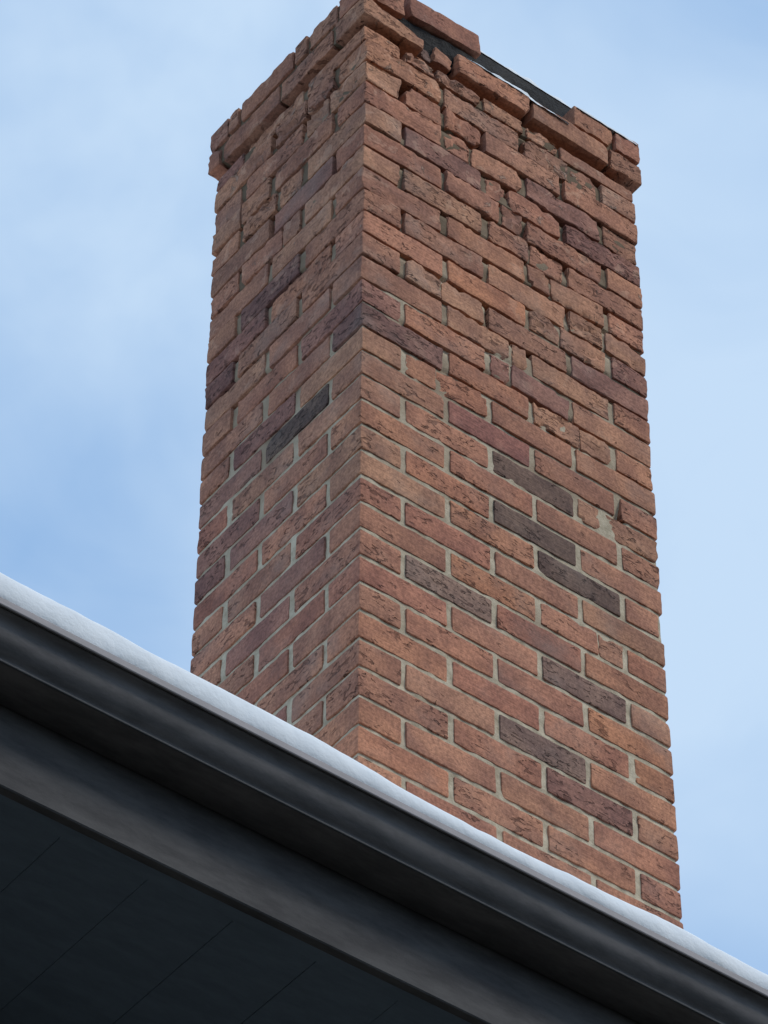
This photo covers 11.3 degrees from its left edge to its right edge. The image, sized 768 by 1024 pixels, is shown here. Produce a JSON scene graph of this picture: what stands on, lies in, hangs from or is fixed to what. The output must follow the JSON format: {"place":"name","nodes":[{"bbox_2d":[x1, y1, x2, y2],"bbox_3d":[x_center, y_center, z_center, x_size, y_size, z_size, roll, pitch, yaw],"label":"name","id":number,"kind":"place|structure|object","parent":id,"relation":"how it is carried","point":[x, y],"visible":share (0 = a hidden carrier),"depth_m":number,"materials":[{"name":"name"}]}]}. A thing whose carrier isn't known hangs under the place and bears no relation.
{"place":"outdoors","nodes":[
{"label":"outdoors","id":0,"kind":"place"},
{"bbox_2d":[0,704,639,1023],"bbox_3d":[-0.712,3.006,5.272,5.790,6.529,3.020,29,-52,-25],"label":"house","id":1,"kind":"structure","parent":0,"point":[128,896],"depth_m":5.71,"materials":[{"name":"grey paint"}]},
{"bbox_2d":[0,597,767,1023],"bbox_3d":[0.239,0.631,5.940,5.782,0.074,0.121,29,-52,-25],"label":"rain gutter","id":2,"kind":"object","parent":1,"relation":"attached to","point":[56,683],"visible":1,"depth_m":5.76,"materials":[{"name":"grey paint"}]},
{"bbox_2d":[0,573,767,998],"bbox_3d":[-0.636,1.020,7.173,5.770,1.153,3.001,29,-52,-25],"label":"roof snow","id":3,"kind":"structure","parent":1,"relation":"on","point":[126,649],"depth_m":5.75,"materials":[{"name":"white snow"}]},
{"bbox_2d":[190,0,682,928],"bbox_3d":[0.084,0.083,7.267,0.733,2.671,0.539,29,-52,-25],"label":"brick chimney","id":4,"kind":"object","parent":1,"relation":"on","point":[428,570],"visible":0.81,"depth_m":7.17,"materials":[{"name":"brown brick"}]},
{"bbox_2d":[466,58,568,124],"bbox_3d":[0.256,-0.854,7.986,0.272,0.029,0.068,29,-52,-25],"label":"ledge snow","id":5,"kind":"structure","parent":4,"relation":"on","point":[502,79],"depth_m":7.96,"materials":[{"name":"white snow"}]},
{"bbox_2d":[0,0,767,974],"label":"sky","id":6,"kind":"structure","parent":0,"point":[111,110],"materials":[{"name":"blue"}]},
{"bbox_2d":[480,50,570,108],"bbox_3d":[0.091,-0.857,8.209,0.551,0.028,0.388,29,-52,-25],"label":"crown snow","id":7,"kind":"structure","parent":0,"point":[533,83],"depth_m":8.15,"materials":[{"name":"white snow"}]},
{"bbox_2d":[577,107,636,145],"bbox_3d":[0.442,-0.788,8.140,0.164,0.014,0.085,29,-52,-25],"label":"snow","id":8,"kind":"structure","parent":0,"point":[612,130],"depth_m":8.12,"materials":[{"name":"white snow"}]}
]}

